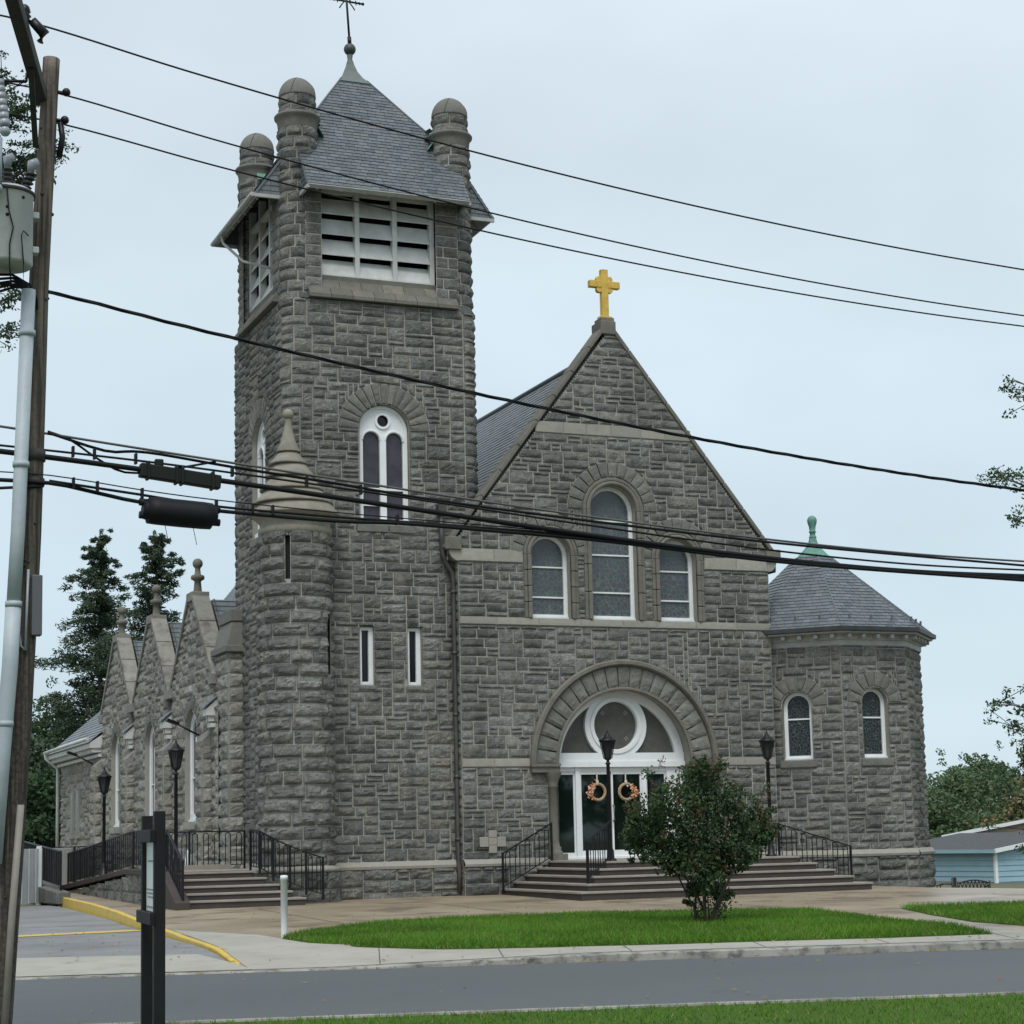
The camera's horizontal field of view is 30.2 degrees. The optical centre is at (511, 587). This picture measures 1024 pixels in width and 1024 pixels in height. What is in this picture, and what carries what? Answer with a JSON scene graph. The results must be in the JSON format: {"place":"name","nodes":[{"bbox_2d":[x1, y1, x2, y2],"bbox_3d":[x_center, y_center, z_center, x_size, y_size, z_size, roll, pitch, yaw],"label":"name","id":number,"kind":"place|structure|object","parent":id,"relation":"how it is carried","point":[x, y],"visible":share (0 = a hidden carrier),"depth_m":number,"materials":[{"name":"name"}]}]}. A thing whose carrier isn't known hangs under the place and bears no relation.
{"place":"outdoors","nodes":[
{"label":"outdoors","id":0,"kind":"place"},
{"bbox_2d":[17,905,224,960],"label":"driveway","id":1,"kind":"structure","parent":0,"point":[52,919],"depth_m":30.71,"materials":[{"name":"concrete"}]},
{"bbox_2d":[18,930,140,936],"bbox_3d":[-9.737,5.754,30.872,7.797,0.001,0.600,4,-9,-34],"label":"painted line","id":2,"kind":"object","parent":1,"relation":"on","point":[76,933],"visible":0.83,"depth_m":32.45,"materials":[{"name":"yellow paint"}]},
{"bbox_2d":[16,954,250,976],"bbox_3d":[-14.019,4.985,23.735,21.372,0.114,2.121,0,-8,-8],"label":"driveway apron","id":3,"kind":"object","parent":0,"point":[50,966],"visible":0.83,"depth_m":24.80,"materials":[{"name":"concrete"}]},
{"bbox_2d":[0,0,1023,810],"label":"sky","id":4,"kind":"structure","parent":0,"point":[897,123],"materials":[{"name":"white"}]},
{"bbox_2d":[12,948,1023,1023],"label":"road","id":5,"kind":"structure","parent":0,"point":[263,994],"depth_m":20.44,"materials":[{"name":"grey asphalt"}]},
{"bbox_2d":[15,940,1023,979],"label":"kerb","id":6,"kind":"structure","parent":5,"relation":"on","point":[776,951],"depth_m":24.70,"materials":[{"name":"concrete"}]},
{"bbox_2d":[99,991,1023,1023],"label":"kerb","id":7,"kind":"structure","parent":5,"relation":"on","point":[602,1007],"depth_m":16.67,"materials":[{"name":"concrete"}]},
{"bbox_2d":[20,881,1023,976],"bbox_3d":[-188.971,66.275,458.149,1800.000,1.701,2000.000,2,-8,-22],"label":"ground","id":8,"kind":"structure","parent":0,"point":[1009,885],"depth_m":70.66,"materials":[{"name":"grey concrete"}]},
{"bbox_2d":[0,0,70,1023],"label":"utility pole","id":9,"kind":"object","parent":8,"relation":"on","point":[23,619],"visible":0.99,"depth_m":16.72,"materials":[{"name":"brown wood"}]},
{"bbox_2d":[0,273,37,309],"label":"jumper cables","id":10,"kind":"object","parent":9,"relation":"attached to","point":[18,282],"visible":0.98,"depth_m":17.04,"materials":[{"name":"black rubber"}]},
{"bbox_2d":[0,153,39,289],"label":"transformer","id":11,"kind":"object","parent":9,"relation":"attached to","point":[18,218],"visible":0.99,"depth_m":16.79,"materials":[{"name":"paint"}]},
{"bbox_2d":[0,484,43,489],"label":"telecom cable","id":12,"kind":"object","parent":9,"relation":"attached to","point":[28,486],"visible":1,"depth_m":16.89,"materials":[{"name":"black rubber"}]},
{"bbox_2d":[47,430,215,473],"bbox_3d":[-3.486,-1.216,17.422,1.570,0.342,0.078,2,-8,-26],"label":"telecom cable","id":13,"kind":"object","parent":9,"relation":"attached to","point":[122,471],"visible":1,"depth_m":17.37,"materials":[{"name":"black rubber"}]},
{"bbox_2d":[0,471,539,530],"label":"telecom cable","id":14,"kind":"object","parent":9,"relation":"attached to","point":[269,505],"visible":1,"depth_m":17.92,"materials":[{"name":"black rubber"}]},
{"bbox_2d":[0,449,1023,576],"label":"telecom cable","id":15,"kind":"object","parent":9,"relation":"attached to","point":[333,497],"visible":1,"depth_m":18.71,"materials":[{"name":"black rubber"}]},
{"bbox_2d":[138,459,221,490],"bbox_3d":[-3.075,-1.051,17.575,0.772,0.259,0.130,2,-8,-25],"label":"splice case","id":16,"kind":"object","parent":15,"relation":"attached to","point":[158,470],"visible":1,"depth_m":17.52,"materials":[{"name":"black plastic"}]},
{"bbox_2d":[0,283,1023,491],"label":"service cable","id":17,"kind":"object","parent":9,"relation":"attached to","point":[485,395],"visible":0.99,"depth_m":19.08,"materials":[{"name":"black rubber"}]},
{"bbox_2d":[0,478,1023,581],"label":"telecom cable","id":18,"kind":"object","parent":9,"relation":"attached to","point":[82,489],"visible":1,"depth_m":18.98,"materials":[{"name":"black rubber"}]},
{"bbox_2d":[138,497,220,544],"bbox_3d":[-3.071,-0.615,17.532,0.761,0.427,0.298,2,-8,-22],"label":"splice closure","id":19,"kind":"object","parent":18,"relation":"hanging from","point":[165,512],"visible":1,"depth_m":17.43,"materials":[{"name":"plastic"}]},
{"bbox_2d":[0,444,1023,570],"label":"telecom cable","id":20,"kind":"object","parent":9,"relation":"attached to","point":[231,472],"visible":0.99,"depth_m":18.74,"materials":[{"name":"black rubber"}]},
{"bbox_2d":[0,425,1023,561],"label":"telecom cable","id":21,"kind":"object","parent":9,"relation":"attached to","point":[364,483],"visible":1,"depth_m":18.92,"materials":[{"name":"black plastic"}]},
{"bbox_2d":[0,14,1023,269],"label":"overhead wire","id":22,"kind":"object","parent":9,"relation":"attached to","point":[502,158],"visible":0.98,"depth_m":17.89,"materials":[{"name":"black rubber"}]},
{"bbox_2d":[4,82,1023,315],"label":"overhead wire","id":23,"kind":"object","parent":9,"relation":"attached to","point":[508,216],"visible":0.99,"depth_m":19.38,"materials":[{"name":"black rubber"}]},
{"bbox_2d":[9,113,1023,326],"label":"overhead wire","id":24,"kind":"object","parent":9,"relation":"attached to","point":[505,235],"visible":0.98,"depth_m":19.43,"materials":[{"name":"black rubber"}]},
{"bbox_2d":[48,432,1023,566],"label":"telecom cable","id":25,"kind":"object","parent":9,"relation":"attached to","point":[467,504],"visible":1,"depth_m":19.02,"materials":[{"name":"black rubber"}]},
{"bbox_2d":[49,477,1023,578],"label":"telecom cable","id":26,"kind":"object","parent":9,"relation":"attached to","point":[141,494],"visible":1,"depth_m":18.14,"materials":[{"name":"black rubber"}]},
{"bbox_2d":[0,50,80,352],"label":"overhanging tree","id":27,"kind":"object","parent":8,"relation":"on","point":[20,163],"visible":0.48,"depth_m":24.13,"materials":[{"name":"green plant"}]},
{"bbox_2d":[25,766,61,847],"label":"broadleaf tree","id":28,"kind":"object","parent":8,"relation":"on","point":[40,827],"visible":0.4,"depth_m":74.48,"materials":[{"name":"green plant"}]},
{"bbox_2d":[26,731,60,848],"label":"broadleaf tree","id":29,"kind":"object","parent":8,"relation":"on","point":[37,760],"visible":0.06,"depth_m":83.33,"materials":[{"name":"green plant"}]},
{"bbox_2d":[20,846,86,904],"bbox_3d":[-12.354,7.741,51.489,1.036,1.460,18.168,-1,-7,-5],"label":"white fence","id":30,"kind":"object","parent":8,"relation":"on","point":[32,881],"visible":0.37,"depth_m":45.80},
{"bbox_2d":[38,884,70,903],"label":"retaining wall","id":31,"kind":"structure","parent":8,"relation":"on","point":[47,894],"depth_m":44.88,"materials":[{"name":"concrete"}]},
{"bbox_2d":[24,841,61,890],"bbox_3d":[-11.849,6.875,47.323,0.045,1.270,5.552,2,-8,-25],"label":"iron railing","id":32,"kind":"object","parent":31,"relation":"on","point":[48,871],"visible":0.48,"depth_m":45.78,"materials":[{"name":"black metal"}]},
{"bbox_2d":[31,676,86,846],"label":"broadleaf tree","id":33,"kind":"object","parent":8,"relation":"on","point":[40,732],"visible":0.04,"depth_m":97.48,"materials":[{"name":"green plant"}]},
{"bbox_2d":[32,528,132,772],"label":"pine tree","id":34,"kind":"object","parent":8,"relation":"on","point":[100,606],"visible":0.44,"depth_m":91.99,"materials":[{"name":"green plant"}]},
{"bbox_2d":[43,529,185,772],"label":"pine tree","id":35,"kind":"object","parent":8,"relation":"on","point":[155,552],"visible":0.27,"depth_m":88.55,"materials":[{"name":"green plant"}]},
{"bbox_2d":[58,897,239,964],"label":"yellow kerb","id":36,"kind":"structure","parent":8,"relation":"on","point":[114,915],"depth_m":36.20,"materials":[{"name":"paint"}]},
{"bbox_2d":[43,0,935,903],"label":"stone church","id":37,"kind":"structure","parent":8,"relation":"on","point":[373,710],"depth_m":44.37,"materials":[{"name":"stone"}]},
{"bbox_2d":[70,790,81,838],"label":"rear window","id":38,"kind":"structure","parent":37,"relation":"in","point":[74,833],"depth_m":64.08,"materials":[{"name":"glass"}]},
{"bbox_2d":[66,751,92,764],"bbox_3d":[-13.577,5.340,59.593,0.848,0.423,0.160,3,-9,-30],"label":"floodlight","id":39,"kind":"object","parent":37,"relation":"attached to","point":[71,753],"visible":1,"depth_m":59.52,"materials":[{"name":"black metal"}]},
{"bbox_2d":[113,738,119,826],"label":"window","id":40,"kind":"structure","parent":37,"relation":"in","point":[117,758],"depth_m":58.07,"materials":[{"name":"white paint"}]},
{"bbox_2d":[149,727,154,815],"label":"window","id":41,"kind":"structure","parent":37,"relation":"in","point":[152,741],"depth_m":53.33,"materials":[{"name":"white paint"}]},
{"bbox_2d":[165,718,198,735],"bbox_3d":[-8.002,3.390,46.077,0.848,0.423,0.160,3,-9,-30],"label":"floodlight","id":42,"kind":"object","parent":37,"relation":"attached to","point":[173,722],"visible":1,"depth_m":45.97,"materials":[{"name":"black metal"}]},
{"bbox_2d":[188,714,196,821],"bbox_3d":[-8.006,4.519,48.148,0.140,2.805,1.370,2,-8,-22],"label":"window","id":43,"kind":"structure","parent":37,"relation":"in","point":[193,738],"depth_m":48.59,"materials":[{"name":"white paint"}]},
{"bbox_2d":[255,422,264,537],"bbox_3d":[-5.805,-2.574,44.522,0.190,2.765,1.170,2,-8,-22],"label":"window","id":44,"kind":"structure","parent":37,"relation":"in","point":[261,436],"depth_m":44.96,"materials":[{"name":"white paint"}]},
{"bbox_2d":[360,627,372,684],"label":"slit window","id":45,"kind":"structure","parent":37,"relation":"in","point":[366,633],"depth_m":42.56,"materials":[{"name":"white paint"}]},
{"bbox_2d":[359,406,408,520],"bbox_3d":[-2.947,-2.796,43.321,1.170,2.765,0.190,2,-8,-22],"label":"window","id":46,"kind":"structure","parent":37,"relation":"in","point":[382,430],"depth_m":43.38,"materials":[{"name":"white paint"}]},
{"bbox_2d":[407,628,420,684],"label":"slit window","id":47,"kind":"structure","parent":37,"relation":"in","point":[414,656],"depth_m":42.99,"materials":[{"name":"white paint"}]},
{"bbox_2d":[528,537,568,618],"bbox_3d":[0.819,-0.249,44.331,1.020,1.990,0.140,2,-8,-22],"label":"window","id":48,"kind":"structure","parent":37,"relation":"in","point":[549,563],"depth_m":44.40,"materials":[{"name":"grey glass"}]},
{"bbox_2d":[580,771,611,856],"bbox_3d":[1.959,5.283,44.207,0.795,2.000,0.144,2,-8,-22],"label":"door","id":49,"kind":"structure","parent":37,"relation":"in","point":[594,816],"depth_m":44.23,"materials":[{"name":"white paint"}]},
{"bbox_2d":[586,772,606,800],"bbox_3d":[1.954,4.639,44.220,0.564,0.680,0.134,2,-8,-22],"label":"door wreath","id":50,"kind":"object","parent":49,"relation":"attached to","point":[591,790],"depth_m":44.20,"materials":[{"name":"wicker"}]},
{"bbox_2d":[590,487,635,619],"bbox_3d":[2.323,-0.806,45.029,1.220,3.210,0.140,2,-8,-22],"label":"window","id":51,"kind":"structure","parent":37,"relation":"in","point":[612,564],"depth_m":45.09,"materials":[{"name":"grey glass"}]},
{"bbox_2d":[610,771,642,855],"bbox_3d":[2.714,5.306,44.515,0.795,2.000,0.144,2,-8,-22],"label":"door","id":52,"kind":"structure","parent":37,"relation":"in","point":[617,778],"depth_m":44.52,"materials":[{"name":"white paint"}]},
{"bbox_2d":[618,772,639,800],"bbox_3d":[2.741,4.664,44.542,0.539,0.680,0.131,2,-8,-22],"label":"door wreath","id":53,"kind":"object","parent":52,"relation":"attached to","point":[632,788],"depth_m":44.52,"materials":[{"name":"wicker"}]},
{"bbox_2d":[659,540,694,621],"bbox_3d":[3.883,-0.154,45.580,1.020,1.990,0.140,2,-8,-22],"label":"window","id":54,"kind":"structure","parent":37,"relation":"in","point":[676,586],"depth_m":45.64,"materials":[{"name":"grey glass"}]},
{"bbox_2d":[784,692,812,759],"bbox_3d":[6.962,3.361,46.006,0.730,1.655,0.130,-4,-8,22],"label":"window","id":55,"kind":"structure","parent":37,"relation":"in","point":[797,706],"depth_m":46.04,"materials":[{"name":"grey glass"}]},
{"bbox_2d":[862,688,887,757],"bbox_3d":[8.723,3.280,45.923,0.730,1.715,0.130,2,-8,-22],"label":"window","id":56,"kind":"structure","parent":37,"relation":"in","point":[872,700],"depth_m":45.97,"materials":[{"name":"grey glass"}]},
{"bbox_2d":[936,876,956,887],"bbox_3d":[13.954,9.714,60.807,0.680,0.909,0.608,-5,-8,24],"label":"garden chair","id":57,"kind":"object","parent":8,"relation":"on","point":[953,883],"visible":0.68,"depth_m":60.65,"materials":[{"name":"grey metal"}]},
{"bbox_2d":[926,764,993,838],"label":"broadleaf tree","id":58,"kind":"object","parent":8,"relation":"on","point":[944,815],"visible":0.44,"depth_m":125.18,"materials":[{"name":"green plant"}]},
{"bbox_2d":[926,748,1013,833],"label":"broadleaf tree","id":59,"kind":"object","parent":8,"relation":"on","point":[952,782],"visible":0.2,"depth_m":132.83,"materials":[{"name":"green plant"}]},
{"bbox_2d":[957,879,990,887],"bbox_3d":[15.124,10.049,62.410,1.178,0.909,0.680,-1,-8,-6],"label":"garden bench","id":60,"kind":"object","parent":8,"relation":"on","point":[975,880],"visible":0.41,"depth_m":62.22,"materials":[{"name":"grey metal"}]},
{"bbox_2d":[929,832,1023,882],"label":"blue shed","id":61,"kind":"structure","parent":8,"relation":"on","point":[994,857],"depth_m":75.57,"materials":[{"name":"blue wood"}]},
{"bbox_2d":[954,796,1003,832],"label":"broadleaf tree","id":62,"kind":"object","parent":8,"relation":"on","point":[988,799],"visible":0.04,"depth_m":110.91,"materials":[{"name":"green plant"}]},
{"bbox_2d":[941,819,1023,836],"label":"beige house","id":63,"kind":"structure","parent":8,"relation":"on","point":[1018,824],"depth_m":86.56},
{"bbox_2d":[948,740,1019,810],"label":"broadleaf tree","id":64,"kind":"object","parent":8,"relation":"on","point":[977,765],"visible":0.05,"depth_m":140.95,"materials":[{"name":"green plant"}]},
{"bbox_2d":[963,738,1023,814],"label":"broadleaf tree","id":65,"kind":"object","parent":8,"relation":"on","point":[1001,783],"visible":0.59,"depth_m":120.02,"materials":[{"name":"green plant"}]},
{"bbox_2d":[963,776,1023,827],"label":"broadleaf tree","id":66,"kind":"object","parent":8,"relation":"on","point":[1013,810],"visible":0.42,"depth_m":102.79,"materials":[{"name":"green plant"}]},
{"bbox_2d":[65,886,1023,969],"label":"plaza","id":67,"kind":"structure","parent":0,"point":[261,922],"depth_m":36.22,"materials":[{"name":"concrete"}]},
{"bbox_2d":[49,845,113,881],"bbox_3d":[-12.661,8.106,55.289,0.097,1.140,2.472,-8,-10,43],"label":"iron railing","id":68,"kind":"object","parent":67,"relation":"on","point":[80,851],"visible":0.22,"depth_m":55.34,"materials":[{"name":"black metal"}]},
{"bbox_2d":[62,869,171,904],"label":"ramp wall","id":69,"kind":"structure","parent":67,"relation":"on","point":[126,888],"depth_m":43.97,"materials":[{"name":"stone"}]},
{"bbox_2d":[96,766,111,875],"bbox_3d":[-9.950,5.679,46.256,0.390,2.640,0.390,2,-8,-22],"label":"lamp post","id":70,"kind":"object","parent":69,"relation":"on","point":[104,778],"visible":0.97,"depth_m":46.25,"materials":[{"name":"black metal"}]},
{"bbox_2d":[67,830,140,883],"bbox_3d":[-9.655,6.562,45.545,0.045,1.410,12.342,2,-8,-22],"label":"iron railing","id":71,"kind":"object","parent":69,"relation":"on","point":[77,860],"visible":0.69,"depth_m":46.90,"materials":[{"name":"black metal"}]},
{"bbox_2d":[165,864,305,910],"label":"side entrance steps","id":72,"kind":"structure","parent":67,"relation":"on","point":[216,886],"depth_m":39.32,"materials":[{"name":"stone"}]},
{"bbox_2d":[166,830,183,900],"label":"iron railing","id":73,"kind":"object","parent":72,"relation":"on","point":[176,859],"visible":0.98,"depth_m":39.06,"materials":[{"name":"black metal"}]},
{"bbox_2d":[167,740,184,871],"bbox_3d":[-7.125,4.610,40.208,0.390,2.820,0.390,2,-8,-22],"label":"lamp post","id":74,"kind":"object","parent":72,"relation":"on","point":[175,751],"visible":0.77,"depth_m":40.23,"materials":[{"name":"black metal"}]},
{"bbox_2d":[170,830,245,868],"bbox_3d":[-7.208,6.014,43.362,2.296,0.900,0.053,2,-8,-25],"label":"iron railing","id":75,"kind":"object","parent":72,"relation":"on","point":[244,847],"visible":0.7,"depth_m":43.52,"materials":[{"name":"black metal"}]},
{"bbox_2d":[249,829,324,899],"bbox_3d":[-4.841,5.843,40.080,1.735,1.520,0.415,-4,-8,17],"label":"iron railing","id":76,"kind":"object","parent":72,"relation":"on","point":[273,861],"visible":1,"depth_m":39.95,"materials":[{"name":"black metal"}]},
{"bbox_2d":[280,875,287,937],"bbox_3d":[-3.438,4.815,28.611,0.116,0.950,0.116,2,-8,-22],"label":"white post","id":77,"kind":"object","parent":67,"relation":"on","point":[284,908],"visible":0.94,"depth_m":28.57,"materials":[{"name":"paint"}]},
{"bbox_2d":[18,893,1019,1005],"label":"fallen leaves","id":78,"kind":"object","parent":67,"relation":"on","point":[557,961],"visible":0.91,"depth_m":24.76,"materials":[{"name":"brown plant"}]},
{"bbox_2d":[501,856,872,900],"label":"entrance steps","id":79,"kind":"structure","parent":67,"relation":"on","point":[621,878],"depth_m":40.46,"materials":[{"name":"concrete"}]},
{"bbox_2d":[501,822,552,892],"bbox_3d":[0.347,6.058,42.650,1.242,1.530,0.045,2,-8,-22],"label":"iron railing","id":80,"kind":"object","parent":79,"relation":"on","point":[526,839],"visible":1,"depth_m":42.65,"materials":[{"name":"black metal"}]},
{"bbox_2d":[585,820,611,883],"bbox_3d":[1.833,5.559,39.907,0.059,1.321,1.258,-5,-8,27],"label":"iron railing","id":81,"kind":"object","parent":79,"relation":"on","point":[597,833],"visible":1,"depth_m":39.90,"materials":[{"name":"black metal"}]},
{"bbox_2d":[598,731,616,860],"bbox_3d":[2.079,4.437,40.701,0.390,2.820,0.390,2,-8,-22],"label":"lamp post","id":82,"kind":"object","parent":79,"relation":"on","point":[607,741],"visible":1,"depth_m":40.72,"materials":[{"name":"black metal"}]},
{"bbox_2d":[758,730,776,855],"bbox_3d":[5.757,4.588,42.480,0.390,2.820,0.390,2,-8,-22],"label":"lamp post","id":83,"kind":"object","parent":79,"relation":"on","point":[766,741],"visible":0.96,"depth_m":42.50,"materials":[{"name":"black metal"}]},
{"bbox_2d":[757,823,852,874],"bbox_3d":[6.772,6.139,43.981,2.199,1.470,0.064,-3,-8,15],"label":"iron railing","id":84,"kind":"object","parent":79,"relation":"on","point":[850,854],"visible":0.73,"depth_m":43.92,"materials":[{"name":"black metal"}]},
{"bbox_2d":[173,930,1023,968],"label":"sidewalk","id":85,"kind":"structure","parent":0,"point":[251,951],"depth_m":25.59,"materials":[{"name":"concrete"}]},
{"bbox_2d":[184,892,1020,963],"bbox_3d":[3.508,5.579,32.032,16.603,0.311,17.483,2,-8,-22],"label":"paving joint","id":86,"kind":"object","parent":85,"relation":"on","point":[556,908],"visible":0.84,"depth_m":35.52,"materials":[{"name":"grey"}]},
{"bbox_2d":[197,994,1023,1023],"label":"verge","id":87,"kind":"structure","parent":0,"point":[790,1005],"depth_m":15.93,"materials":[{"name":"plant"}]},
{"bbox_2d":[136,811,165,1023],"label":"notice sign","id":88,"kind":"object","parent":87,"relation":"on","point":[151,839],"visible":1,"depth_m":15.06,"materials":[{"name":"black metal"}]},
{"bbox_2d":[54,900,1023,1023],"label":"grass","id":89,"kind":"structure","parent":87,"relation":"on","point":[592,927],"depth_m":27.15,"materials":[{"name":"green plant"}]},
{"bbox_2d":[282,918,990,948],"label":"lawn","id":90,"kind":"structure","parent":0,"point":[571,945],"depth_m":26.09,"materials":[{"name":"plant"}]},
{"bbox_2d":[618,714,781,924],"bbox_3d":[2.837,3.680,29.722,2.660,3.356,1.891,2,-8,-22],"label":"multi stem shrub","id":91,"kind":"object","parent":90,"relation":"on","point":[702,863],"visible":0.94,"depth_m":29.43,"materials":[{"name":"green plant"}]},
{"bbox_2d":[904,907,1023,925],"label":"lawn","id":92,"kind":"structure","parent":0,"point":[970,920],"depth_m":29.40,"materials":[{"name":"plant"}]},
{"bbox_2d":[975,375,1023,853],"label":"overhanging tree","id":93,"kind":"object","parent":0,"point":[1005,479],"visible":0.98,"depth_m":24.76,"materials":[{"name":"green plant"}]},
{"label":"ramp","id":94,"kind":"structure","parent":0,"visible":0},
{"bbox_2d":[185,850,190,864],"bbox_3d":[-7.450,6.258,43.606,0.140,0.450,0.140,2,-8,-22],"label":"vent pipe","id":95,"kind":"object","parent":94,"relation":"on","point":[187,859],"visible":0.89,"depth_m":43.57,"materials":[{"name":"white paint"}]}
]}

